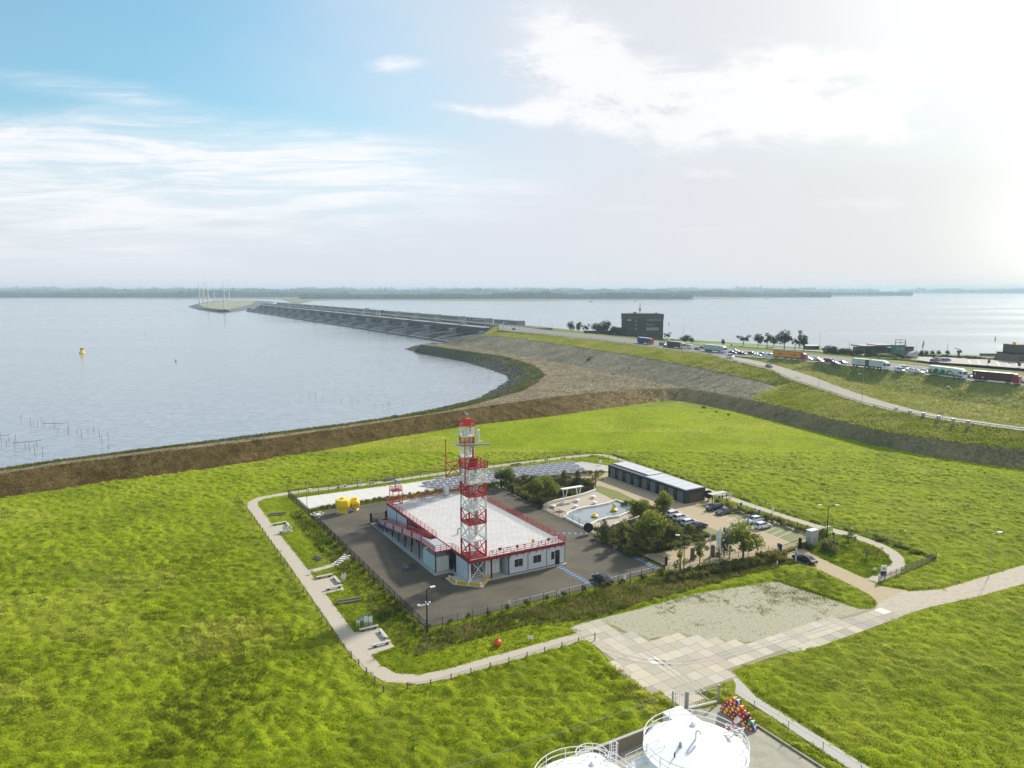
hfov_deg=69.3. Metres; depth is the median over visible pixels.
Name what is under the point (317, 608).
wire fence
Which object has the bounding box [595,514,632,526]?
patio
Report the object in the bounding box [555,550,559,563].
door
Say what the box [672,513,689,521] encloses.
parked car
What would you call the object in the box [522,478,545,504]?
tree
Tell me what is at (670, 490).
garage door
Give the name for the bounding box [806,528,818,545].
electrical cabinet
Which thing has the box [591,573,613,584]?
parked car
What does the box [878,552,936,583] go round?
field fence
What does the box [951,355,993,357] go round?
meadow
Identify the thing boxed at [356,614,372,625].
photo board
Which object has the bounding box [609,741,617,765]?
caged ladder
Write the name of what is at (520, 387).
shore growth
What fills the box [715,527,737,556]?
tree
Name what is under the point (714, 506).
parked car
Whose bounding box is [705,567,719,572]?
shrub
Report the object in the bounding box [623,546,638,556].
shrub
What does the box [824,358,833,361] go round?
parked car
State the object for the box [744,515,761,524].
parked car
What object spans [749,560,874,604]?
rough growth
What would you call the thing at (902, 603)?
gravel road
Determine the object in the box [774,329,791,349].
tree
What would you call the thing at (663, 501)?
tree
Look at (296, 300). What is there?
shore
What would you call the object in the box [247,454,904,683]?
footpath
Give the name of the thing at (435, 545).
canopy
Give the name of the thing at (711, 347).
lorry
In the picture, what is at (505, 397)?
dry stubble
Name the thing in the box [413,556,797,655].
rough growth
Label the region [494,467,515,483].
tree
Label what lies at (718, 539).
flagpole
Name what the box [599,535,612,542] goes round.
shrub
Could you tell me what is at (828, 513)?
street lamp
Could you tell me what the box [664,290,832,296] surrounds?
wood
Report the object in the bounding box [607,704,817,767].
tank court
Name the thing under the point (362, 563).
security fence
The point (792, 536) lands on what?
parking lot
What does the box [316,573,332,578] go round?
timber bench
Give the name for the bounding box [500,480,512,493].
sliding gate
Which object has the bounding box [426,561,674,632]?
security fence
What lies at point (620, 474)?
garage door
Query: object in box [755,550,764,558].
shrub
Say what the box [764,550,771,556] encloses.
shrub
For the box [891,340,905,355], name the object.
green tower building
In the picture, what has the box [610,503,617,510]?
channel buoy
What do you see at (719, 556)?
security fence
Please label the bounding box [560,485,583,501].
pergola
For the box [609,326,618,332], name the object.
tree
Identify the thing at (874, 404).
guard rail
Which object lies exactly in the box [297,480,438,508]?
slab strip
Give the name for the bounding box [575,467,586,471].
solar table
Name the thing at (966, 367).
harbour land
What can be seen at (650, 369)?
dry stubble
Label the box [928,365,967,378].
lorry
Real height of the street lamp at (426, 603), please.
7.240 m
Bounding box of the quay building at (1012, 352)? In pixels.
[993,342,1023,361]
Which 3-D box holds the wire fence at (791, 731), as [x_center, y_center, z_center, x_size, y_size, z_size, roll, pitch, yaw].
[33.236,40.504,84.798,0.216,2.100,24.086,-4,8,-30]
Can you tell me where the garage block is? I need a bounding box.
[608,461,705,503]
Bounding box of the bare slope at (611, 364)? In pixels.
[442,334,775,398]
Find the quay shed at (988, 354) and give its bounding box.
[979,353,995,356]
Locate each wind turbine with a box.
[194,281,200,303]
[204,285,208,306]
[219,290,227,308]
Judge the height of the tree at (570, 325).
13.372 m
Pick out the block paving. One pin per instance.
(786, 617)
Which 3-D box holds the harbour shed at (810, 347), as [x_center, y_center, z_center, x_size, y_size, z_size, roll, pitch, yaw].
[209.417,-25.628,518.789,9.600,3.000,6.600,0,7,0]
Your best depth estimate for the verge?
296.52 m
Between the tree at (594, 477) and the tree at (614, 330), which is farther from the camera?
the tree at (614, 330)
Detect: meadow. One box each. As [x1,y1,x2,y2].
[689,342,786,348]
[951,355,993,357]
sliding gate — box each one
[370,510,386,522]
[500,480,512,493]
[624,538,667,566]
[672,690,686,708]
[686,684,719,708]
[779,537,800,552]
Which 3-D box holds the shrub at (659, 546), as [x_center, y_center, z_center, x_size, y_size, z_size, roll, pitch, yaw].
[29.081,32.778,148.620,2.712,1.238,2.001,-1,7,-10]
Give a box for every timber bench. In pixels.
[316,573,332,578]
[325,584,342,590]
[333,575,340,583]
[359,624,378,631]
[371,640,390,647]
[378,628,387,638]
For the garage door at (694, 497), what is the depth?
182.19 m
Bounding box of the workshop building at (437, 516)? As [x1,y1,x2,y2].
[385,486,566,580]
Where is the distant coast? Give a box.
[918,293,1023,293]
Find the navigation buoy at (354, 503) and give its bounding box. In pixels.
[350,497,359,510]
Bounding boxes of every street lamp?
[426,585,435,622]
[675,534,684,567]
[818,504,839,537]
[988,531,1002,576]
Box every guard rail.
[499,329,1023,384]
[708,353,1023,429]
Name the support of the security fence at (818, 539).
on the oval lawn
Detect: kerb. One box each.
[323,486,593,533]
[702,502,805,534]
[755,723,824,767]
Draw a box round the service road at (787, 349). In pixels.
[685,342,863,354]
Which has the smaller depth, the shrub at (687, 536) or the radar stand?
the shrub at (687, 536)
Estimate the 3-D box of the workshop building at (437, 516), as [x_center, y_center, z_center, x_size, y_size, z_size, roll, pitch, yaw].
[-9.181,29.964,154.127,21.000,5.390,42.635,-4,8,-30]
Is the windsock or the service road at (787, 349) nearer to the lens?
the windsock
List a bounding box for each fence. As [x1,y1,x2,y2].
[237,494,382,690]
[250,448,901,544]
[288,454,630,496]
[288,490,425,631]
[322,484,475,509]
[371,515,383,532]
[383,633,595,691]
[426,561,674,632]
[450,693,675,767]
[513,489,583,523]
[669,545,769,569]
[709,497,816,528]
[723,682,861,767]
[801,532,833,547]
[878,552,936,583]
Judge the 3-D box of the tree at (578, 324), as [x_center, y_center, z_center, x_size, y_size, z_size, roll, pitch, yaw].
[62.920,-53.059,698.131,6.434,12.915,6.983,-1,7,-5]
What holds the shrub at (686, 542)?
on the parking surface
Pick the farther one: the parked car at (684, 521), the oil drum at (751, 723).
the parked car at (684, 521)
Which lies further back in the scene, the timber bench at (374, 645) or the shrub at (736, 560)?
the shrub at (736, 560)
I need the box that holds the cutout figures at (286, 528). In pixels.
[282,525,290,532]
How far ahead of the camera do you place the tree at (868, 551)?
143.93 m
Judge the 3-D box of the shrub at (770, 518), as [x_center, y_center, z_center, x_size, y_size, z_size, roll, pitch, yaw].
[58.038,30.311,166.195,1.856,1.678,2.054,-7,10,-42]
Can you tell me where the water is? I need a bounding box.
[0,291,1023,467]
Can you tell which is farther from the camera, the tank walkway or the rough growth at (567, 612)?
the rough growth at (567, 612)
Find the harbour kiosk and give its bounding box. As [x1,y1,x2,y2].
[905,346,914,354]
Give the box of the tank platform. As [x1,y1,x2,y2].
[725,723,743,740]
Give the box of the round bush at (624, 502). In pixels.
[620,500,629,504]
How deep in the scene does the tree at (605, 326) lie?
665.52 m
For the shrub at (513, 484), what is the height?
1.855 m
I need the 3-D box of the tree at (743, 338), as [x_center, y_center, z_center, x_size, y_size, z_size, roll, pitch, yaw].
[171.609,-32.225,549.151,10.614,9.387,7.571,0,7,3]
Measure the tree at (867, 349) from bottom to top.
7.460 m
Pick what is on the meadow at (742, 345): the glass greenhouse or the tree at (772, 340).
the tree at (772, 340)
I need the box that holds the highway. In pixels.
[499,324,1023,385]
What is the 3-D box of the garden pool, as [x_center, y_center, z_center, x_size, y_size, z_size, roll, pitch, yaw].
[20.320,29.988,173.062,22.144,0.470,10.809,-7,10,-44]
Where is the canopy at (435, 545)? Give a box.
[376,517,451,572]
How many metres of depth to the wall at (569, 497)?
184.93 m
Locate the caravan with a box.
[686,344,693,348]
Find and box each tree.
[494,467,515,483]
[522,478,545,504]
[538,475,560,500]
[557,470,569,486]
[566,321,574,330]
[571,470,584,485]
[576,322,580,329]
[588,470,604,486]
[589,323,601,330]
[593,519,613,541]
[596,320,611,330]
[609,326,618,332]
[611,519,629,543]
[622,332,635,336]
[626,498,650,518]
[628,531,652,551]
[632,509,671,546]
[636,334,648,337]
[653,490,673,518]
[659,520,683,548]
[672,546,687,572]
[680,334,690,341]
[693,541,709,558]
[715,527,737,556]
[722,520,765,557]
[736,335,750,344]
[752,334,763,343]
[761,333,772,345]
[767,548,780,561]
[771,336,778,346]
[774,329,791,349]
[792,337,800,350]
[797,333,807,350]
[819,536,840,552]
[824,345,837,352]
[842,528,858,541]
[852,347,866,356]
[861,546,871,557]
[862,345,871,351]
[873,547,882,555]
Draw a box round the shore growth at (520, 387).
[0,343,546,470]
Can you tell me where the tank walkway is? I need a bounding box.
[625,739,664,767]
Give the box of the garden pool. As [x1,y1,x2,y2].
[564,499,631,527]
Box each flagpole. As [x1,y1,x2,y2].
[716,526,721,555]
[726,525,730,557]
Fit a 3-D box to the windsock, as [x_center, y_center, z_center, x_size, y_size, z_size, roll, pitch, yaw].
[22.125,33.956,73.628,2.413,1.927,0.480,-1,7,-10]
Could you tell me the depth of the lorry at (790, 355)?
379.08 m
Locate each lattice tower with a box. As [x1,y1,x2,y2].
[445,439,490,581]
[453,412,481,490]
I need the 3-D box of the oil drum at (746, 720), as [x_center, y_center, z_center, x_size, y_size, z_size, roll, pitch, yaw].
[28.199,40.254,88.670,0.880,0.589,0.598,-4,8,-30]
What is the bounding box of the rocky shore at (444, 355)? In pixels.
[2,345,544,470]
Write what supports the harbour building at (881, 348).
on the harbour land
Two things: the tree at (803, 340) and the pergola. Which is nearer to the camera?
the pergola
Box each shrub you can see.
[350,555,354,562]
[372,576,377,583]
[508,482,519,487]
[520,490,527,495]
[525,475,537,481]
[568,488,579,494]
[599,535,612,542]
[609,539,620,546]
[616,543,625,550]
[622,537,630,544]
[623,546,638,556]
[651,543,662,549]
[656,568,663,574]
[662,575,676,581]
[666,570,677,575]
[676,540,690,546]
[677,572,686,579]
[680,534,692,539]
[683,523,695,532]
[683,566,692,571]
[690,570,704,577]
[691,570,696,577]
[693,532,703,538]
[695,564,703,569]
[701,569,709,574]
[702,561,711,569]
[704,532,715,539]
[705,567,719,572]
[711,565,721,573]
[718,559,730,564]
[730,558,739,564]
[732,563,742,569]
[737,561,749,566]
[743,560,756,566]
[754,556,766,564]
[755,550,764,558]
[762,555,770,562]
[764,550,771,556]
[766,516,775,522]
[778,555,787,561]
[806,543,816,549]
[820,528,826,535]
[847,350,856,355]
[867,352,878,357]
[886,354,897,358]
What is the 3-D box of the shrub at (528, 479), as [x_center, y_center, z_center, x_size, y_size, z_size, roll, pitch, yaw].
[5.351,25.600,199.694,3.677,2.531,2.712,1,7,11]
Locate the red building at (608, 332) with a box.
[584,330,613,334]
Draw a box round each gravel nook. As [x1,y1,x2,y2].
[269,524,291,534]
[310,576,343,592]
[349,628,393,655]
[828,527,857,534]
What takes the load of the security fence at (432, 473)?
on the ground at (729, 428)
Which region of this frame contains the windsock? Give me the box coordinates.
[724,716,744,732]
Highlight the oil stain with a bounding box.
[401,564,417,571]
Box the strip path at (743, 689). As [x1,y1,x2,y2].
[733,677,868,767]
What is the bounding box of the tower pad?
[445,570,490,587]
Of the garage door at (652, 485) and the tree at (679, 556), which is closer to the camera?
the tree at (679, 556)
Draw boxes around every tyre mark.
[601,621,852,664]
[605,617,853,661]
[621,634,708,700]
[625,633,712,697]
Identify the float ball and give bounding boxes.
[494,638,501,646]
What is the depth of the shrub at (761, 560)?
140.41 m
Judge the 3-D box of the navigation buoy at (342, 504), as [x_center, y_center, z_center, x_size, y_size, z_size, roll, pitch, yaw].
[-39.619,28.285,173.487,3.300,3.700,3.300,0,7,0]
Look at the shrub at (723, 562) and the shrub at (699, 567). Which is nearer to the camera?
the shrub at (699, 567)
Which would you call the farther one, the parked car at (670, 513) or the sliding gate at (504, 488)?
the sliding gate at (504, 488)
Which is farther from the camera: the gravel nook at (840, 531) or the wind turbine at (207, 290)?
the wind turbine at (207, 290)
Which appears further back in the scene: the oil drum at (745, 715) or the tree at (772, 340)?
the tree at (772, 340)
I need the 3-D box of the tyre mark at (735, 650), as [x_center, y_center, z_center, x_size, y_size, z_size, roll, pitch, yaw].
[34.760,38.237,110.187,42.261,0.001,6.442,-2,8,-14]
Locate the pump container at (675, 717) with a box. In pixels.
[663,706,701,721]
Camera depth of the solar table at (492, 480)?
200.35 m
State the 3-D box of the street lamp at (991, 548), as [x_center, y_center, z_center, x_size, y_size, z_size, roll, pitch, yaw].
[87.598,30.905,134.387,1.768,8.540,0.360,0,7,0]
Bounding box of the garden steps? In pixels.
[331,554,349,565]
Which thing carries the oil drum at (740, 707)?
on the oil drum
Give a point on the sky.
(267, 144)
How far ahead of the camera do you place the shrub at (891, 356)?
453.03 m
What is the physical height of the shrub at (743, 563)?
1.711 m
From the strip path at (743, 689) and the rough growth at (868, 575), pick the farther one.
the rough growth at (868, 575)
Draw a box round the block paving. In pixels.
[580,582,867,641]
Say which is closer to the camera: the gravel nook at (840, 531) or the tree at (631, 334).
the gravel nook at (840, 531)
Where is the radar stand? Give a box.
[389,479,402,504]
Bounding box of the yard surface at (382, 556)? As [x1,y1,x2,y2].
[316,487,664,627]
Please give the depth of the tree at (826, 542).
148.12 m
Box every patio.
[545,492,611,516]
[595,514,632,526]
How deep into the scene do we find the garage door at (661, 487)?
188.11 m
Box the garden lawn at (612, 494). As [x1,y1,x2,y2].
[592,486,636,501]
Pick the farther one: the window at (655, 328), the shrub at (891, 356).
the window at (655, 328)
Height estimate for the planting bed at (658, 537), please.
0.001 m
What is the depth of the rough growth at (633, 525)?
160.49 m
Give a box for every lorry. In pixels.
[637,337,653,343]
[667,341,685,348]
[704,344,726,352]
[773,350,807,360]
[852,358,889,369]
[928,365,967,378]
[972,370,1021,383]
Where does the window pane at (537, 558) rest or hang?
in the workshop building at (437, 516)
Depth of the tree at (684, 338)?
569.13 m
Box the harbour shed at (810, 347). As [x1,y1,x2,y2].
[803,345,818,349]
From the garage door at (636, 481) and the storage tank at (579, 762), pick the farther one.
the garage door at (636, 481)
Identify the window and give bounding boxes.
[646,327,658,329]
[873,349,890,351]
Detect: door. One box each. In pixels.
[437,557,447,569]
[488,559,498,572]
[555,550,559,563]
[610,468,614,477]
[618,470,622,480]
[625,473,630,483]
[633,476,638,486]
[642,478,646,489]
[650,481,655,492]
[659,484,664,492]
[668,487,673,496]
[677,490,682,502]
[690,492,700,502]
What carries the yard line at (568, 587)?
on the yard surface at (382, 556)
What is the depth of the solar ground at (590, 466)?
217.58 m
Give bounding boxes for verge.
[492,326,1023,426]
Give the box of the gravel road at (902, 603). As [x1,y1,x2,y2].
[875,565,1023,615]
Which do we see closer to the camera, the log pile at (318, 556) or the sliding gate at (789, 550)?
the log pile at (318, 556)
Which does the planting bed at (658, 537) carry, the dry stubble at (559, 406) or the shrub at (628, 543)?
the shrub at (628, 543)
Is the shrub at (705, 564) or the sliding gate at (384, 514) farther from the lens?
the sliding gate at (384, 514)
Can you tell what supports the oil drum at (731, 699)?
on the oil drum
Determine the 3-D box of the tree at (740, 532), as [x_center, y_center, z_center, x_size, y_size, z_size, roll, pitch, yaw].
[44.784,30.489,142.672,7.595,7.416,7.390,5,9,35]
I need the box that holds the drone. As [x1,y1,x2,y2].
[310,511,323,518]
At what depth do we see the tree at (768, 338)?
515.92 m
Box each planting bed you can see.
[506,477,593,503]
[594,508,702,553]
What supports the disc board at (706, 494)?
on the parking surface
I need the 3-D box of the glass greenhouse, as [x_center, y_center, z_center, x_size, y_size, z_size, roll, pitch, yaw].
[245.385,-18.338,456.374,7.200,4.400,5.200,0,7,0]
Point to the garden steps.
(344, 557)
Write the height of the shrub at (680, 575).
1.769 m
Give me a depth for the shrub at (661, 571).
135.45 m
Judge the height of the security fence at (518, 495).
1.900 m
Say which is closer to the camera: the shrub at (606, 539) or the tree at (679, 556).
the tree at (679, 556)
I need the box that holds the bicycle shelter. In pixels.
[707,491,727,502]
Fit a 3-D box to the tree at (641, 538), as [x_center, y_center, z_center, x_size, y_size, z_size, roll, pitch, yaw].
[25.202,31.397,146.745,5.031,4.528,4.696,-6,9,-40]
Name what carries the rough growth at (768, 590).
on the block paving
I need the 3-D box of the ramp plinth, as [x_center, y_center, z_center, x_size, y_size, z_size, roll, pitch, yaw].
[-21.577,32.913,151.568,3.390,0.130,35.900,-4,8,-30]
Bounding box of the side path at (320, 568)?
[306,564,333,572]
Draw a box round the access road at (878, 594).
[787,548,906,603]
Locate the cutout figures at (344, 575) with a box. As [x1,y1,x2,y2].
[341,573,346,580]
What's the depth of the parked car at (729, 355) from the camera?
390.24 m
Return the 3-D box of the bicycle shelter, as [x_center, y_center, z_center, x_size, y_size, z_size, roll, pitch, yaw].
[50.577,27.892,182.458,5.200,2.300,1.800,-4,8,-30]
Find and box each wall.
[540,722,659,767]
[543,489,595,506]
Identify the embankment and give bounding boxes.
[498,331,1023,449]
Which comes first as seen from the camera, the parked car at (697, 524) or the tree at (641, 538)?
the tree at (641, 538)
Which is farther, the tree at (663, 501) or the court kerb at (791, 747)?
the tree at (663, 501)
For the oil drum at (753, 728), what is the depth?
87.79 m
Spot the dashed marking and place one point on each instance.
(585, 579)
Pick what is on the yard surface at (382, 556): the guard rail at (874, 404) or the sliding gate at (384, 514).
the sliding gate at (384, 514)
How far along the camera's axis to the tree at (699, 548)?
140.49 m
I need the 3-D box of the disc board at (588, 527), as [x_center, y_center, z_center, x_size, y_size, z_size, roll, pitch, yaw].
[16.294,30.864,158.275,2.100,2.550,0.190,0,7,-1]
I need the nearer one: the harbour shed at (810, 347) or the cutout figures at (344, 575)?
the cutout figures at (344, 575)
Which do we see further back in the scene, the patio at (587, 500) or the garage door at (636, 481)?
the garage door at (636, 481)
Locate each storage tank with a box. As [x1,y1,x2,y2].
[534,746,632,767]
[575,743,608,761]
[643,709,749,767]
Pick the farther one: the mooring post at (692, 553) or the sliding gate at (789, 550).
the sliding gate at (789, 550)
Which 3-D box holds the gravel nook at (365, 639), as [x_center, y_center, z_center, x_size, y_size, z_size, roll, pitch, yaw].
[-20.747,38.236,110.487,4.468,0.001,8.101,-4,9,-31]
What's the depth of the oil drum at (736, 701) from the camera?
89.81 m
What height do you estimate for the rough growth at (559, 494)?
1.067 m
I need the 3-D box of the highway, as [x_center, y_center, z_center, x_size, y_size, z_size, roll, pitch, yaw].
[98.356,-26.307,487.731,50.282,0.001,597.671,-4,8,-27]
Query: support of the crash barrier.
on the tower pad
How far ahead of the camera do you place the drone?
166.74 m
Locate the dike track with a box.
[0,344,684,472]
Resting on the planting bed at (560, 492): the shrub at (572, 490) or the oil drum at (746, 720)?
the shrub at (572, 490)
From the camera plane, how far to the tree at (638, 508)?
163.09 m
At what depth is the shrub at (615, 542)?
150.11 m
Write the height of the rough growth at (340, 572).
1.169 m
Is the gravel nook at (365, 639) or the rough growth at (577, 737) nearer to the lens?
the rough growth at (577, 737)
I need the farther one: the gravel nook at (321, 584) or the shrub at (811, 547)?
the shrub at (811, 547)
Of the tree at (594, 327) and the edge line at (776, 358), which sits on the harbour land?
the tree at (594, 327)
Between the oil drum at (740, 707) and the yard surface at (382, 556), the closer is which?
the oil drum at (740, 707)
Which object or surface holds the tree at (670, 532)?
on the planting bed at (658, 537)
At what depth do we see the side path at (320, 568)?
138.97 m
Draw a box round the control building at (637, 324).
[614,308,663,337]
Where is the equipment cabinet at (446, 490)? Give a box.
[443,486,449,495]
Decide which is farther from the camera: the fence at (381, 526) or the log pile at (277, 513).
the log pile at (277, 513)
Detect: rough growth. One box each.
[290,508,422,654]
[309,484,484,511]
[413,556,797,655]
[475,715,659,767]
[498,474,594,509]
[578,581,851,640]
[593,505,710,553]
[747,703,849,767]
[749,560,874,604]
[806,537,892,577]
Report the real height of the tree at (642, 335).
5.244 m
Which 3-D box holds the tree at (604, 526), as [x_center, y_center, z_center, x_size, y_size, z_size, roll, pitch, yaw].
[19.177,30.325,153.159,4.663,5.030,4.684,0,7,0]
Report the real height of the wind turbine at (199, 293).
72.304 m
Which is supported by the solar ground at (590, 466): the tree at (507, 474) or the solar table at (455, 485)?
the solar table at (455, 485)
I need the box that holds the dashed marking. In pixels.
[551,532,659,582]
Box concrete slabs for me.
[571,608,901,714]
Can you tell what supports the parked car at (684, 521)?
on the parking surface
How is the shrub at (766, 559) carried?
on the ground at (729, 428)
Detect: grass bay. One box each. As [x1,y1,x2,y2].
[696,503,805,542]
[699,527,720,535]
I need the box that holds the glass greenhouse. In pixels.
[906,350,917,357]
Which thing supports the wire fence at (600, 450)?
on the ground at (729, 428)
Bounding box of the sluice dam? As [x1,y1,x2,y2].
[247,302,552,341]
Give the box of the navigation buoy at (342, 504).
[335,497,349,513]
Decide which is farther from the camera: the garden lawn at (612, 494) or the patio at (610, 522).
the garden lawn at (612, 494)
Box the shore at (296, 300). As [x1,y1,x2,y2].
[0,294,905,303]
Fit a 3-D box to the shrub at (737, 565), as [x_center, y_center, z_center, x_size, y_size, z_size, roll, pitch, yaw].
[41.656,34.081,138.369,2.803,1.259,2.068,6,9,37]
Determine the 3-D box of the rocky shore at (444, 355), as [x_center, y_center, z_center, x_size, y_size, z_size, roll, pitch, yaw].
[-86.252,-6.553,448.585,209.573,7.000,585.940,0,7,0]
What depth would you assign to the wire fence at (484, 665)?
101.13 m
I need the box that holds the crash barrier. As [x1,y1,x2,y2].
[448,572,489,586]
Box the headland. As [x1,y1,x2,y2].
[188,300,273,311]
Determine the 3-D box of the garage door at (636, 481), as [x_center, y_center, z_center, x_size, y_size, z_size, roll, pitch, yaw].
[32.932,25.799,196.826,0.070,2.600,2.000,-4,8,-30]
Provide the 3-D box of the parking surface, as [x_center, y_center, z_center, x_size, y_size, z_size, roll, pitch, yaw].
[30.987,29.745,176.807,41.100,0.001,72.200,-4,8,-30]
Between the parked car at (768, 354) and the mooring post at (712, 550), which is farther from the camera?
the parked car at (768, 354)
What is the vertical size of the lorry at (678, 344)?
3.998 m
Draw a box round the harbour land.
[516,325,1023,376]
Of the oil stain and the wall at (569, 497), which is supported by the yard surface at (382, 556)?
the oil stain
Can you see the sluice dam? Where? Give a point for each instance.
(437, 327)
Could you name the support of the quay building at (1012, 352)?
on the car park
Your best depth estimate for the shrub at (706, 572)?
135.20 m
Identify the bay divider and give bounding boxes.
[705,511,791,537]
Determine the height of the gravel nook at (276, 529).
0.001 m
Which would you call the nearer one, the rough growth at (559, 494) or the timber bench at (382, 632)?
the timber bench at (382, 632)
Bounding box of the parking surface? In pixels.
[499,473,805,569]
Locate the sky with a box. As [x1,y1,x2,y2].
[0,0,1023,290]
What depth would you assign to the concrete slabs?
107.70 m
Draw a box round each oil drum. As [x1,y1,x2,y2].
[729,696,736,702]
[733,698,740,704]
[736,705,744,710]
[738,710,745,715]
[742,712,749,718]
[743,717,751,723]
[747,720,755,725]
[749,725,757,731]
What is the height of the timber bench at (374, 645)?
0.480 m
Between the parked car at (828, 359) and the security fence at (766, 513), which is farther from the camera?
the parked car at (828, 359)
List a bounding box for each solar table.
[421,481,431,485]
[427,482,437,486]
[434,484,444,488]
[450,484,459,488]
[487,478,497,482]
[541,471,551,475]
[550,470,560,474]
[567,468,575,472]
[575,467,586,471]
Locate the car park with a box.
[909,357,1023,367]
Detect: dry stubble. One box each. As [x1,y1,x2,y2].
[0,387,1023,497]
[3,343,685,472]
[444,334,776,397]
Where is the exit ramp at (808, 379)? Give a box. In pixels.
[710,354,1023,430]
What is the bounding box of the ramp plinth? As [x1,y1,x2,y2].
[369,520,450,575]
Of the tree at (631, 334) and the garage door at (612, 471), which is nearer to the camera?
the garage door at (612, 471)
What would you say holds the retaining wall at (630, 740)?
on the ground at (729, 428)
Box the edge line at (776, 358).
[505,330,1018,384]
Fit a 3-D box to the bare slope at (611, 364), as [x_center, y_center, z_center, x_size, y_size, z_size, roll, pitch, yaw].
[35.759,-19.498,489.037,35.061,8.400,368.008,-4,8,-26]
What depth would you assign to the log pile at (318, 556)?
143.41 m
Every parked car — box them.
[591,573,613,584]
[665,509,682,517]
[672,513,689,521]
[680,517,698,524]
[691,521,707,529]
[705,502,721,511]
[714,507,732,514]
[726,353,733,357]
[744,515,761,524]
[753,521,771,529]
[764,353,772,356]
[791,554,817,564]
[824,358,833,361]
[893,367,905,371]
[898,365,908,369]
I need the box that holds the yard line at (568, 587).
[456,567,652,614]
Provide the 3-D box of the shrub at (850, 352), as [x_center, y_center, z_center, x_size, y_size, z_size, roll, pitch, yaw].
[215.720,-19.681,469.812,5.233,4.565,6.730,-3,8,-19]
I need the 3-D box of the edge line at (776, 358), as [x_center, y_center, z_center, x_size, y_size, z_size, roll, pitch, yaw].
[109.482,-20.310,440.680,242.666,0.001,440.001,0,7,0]
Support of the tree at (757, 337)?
on the meadow at (742, 345)
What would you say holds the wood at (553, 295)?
on the shore at (296, 300)
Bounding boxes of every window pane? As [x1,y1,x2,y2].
[515,558,522,566]
[533,554,540,562]
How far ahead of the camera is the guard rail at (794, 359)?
374.82 m
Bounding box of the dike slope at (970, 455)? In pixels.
[0,388,1023,496]
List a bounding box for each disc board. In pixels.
[583,523,592,533]
[705,490,711,497]
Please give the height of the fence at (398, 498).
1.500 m
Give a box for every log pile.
[269,512,285,515]
[313,554,321,560]
[337,597,360,604]
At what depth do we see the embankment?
273.30 m
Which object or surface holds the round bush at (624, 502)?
on the parking surface
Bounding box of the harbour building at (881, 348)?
[851,343,890,353]
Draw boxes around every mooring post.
[690,548,694,559]
[711,544,714,556]
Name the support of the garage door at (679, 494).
in the garage block
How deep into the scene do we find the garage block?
191.63 m
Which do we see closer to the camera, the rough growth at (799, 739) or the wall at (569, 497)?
the rough growth at (799, 739)
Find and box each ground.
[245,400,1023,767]
[425,461,607,488]
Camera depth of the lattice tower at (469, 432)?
177.13 m
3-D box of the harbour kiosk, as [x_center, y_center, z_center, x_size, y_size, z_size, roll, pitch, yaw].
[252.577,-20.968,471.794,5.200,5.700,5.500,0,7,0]
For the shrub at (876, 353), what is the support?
on the harbour land
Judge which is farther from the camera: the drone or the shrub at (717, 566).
the drone
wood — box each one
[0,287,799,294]
[0,290,349,296]
[299,291,693,298]
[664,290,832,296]
[789,290,912,295]
[898,287,1023,292]
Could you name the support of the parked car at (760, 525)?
on the parking lot at (792, 536)
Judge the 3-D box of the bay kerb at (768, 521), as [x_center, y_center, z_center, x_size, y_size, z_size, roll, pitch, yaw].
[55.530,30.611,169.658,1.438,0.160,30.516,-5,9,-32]
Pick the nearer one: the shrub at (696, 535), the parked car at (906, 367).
the shrub at (696, 535)
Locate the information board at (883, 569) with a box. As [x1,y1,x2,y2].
[880,565,886,578]

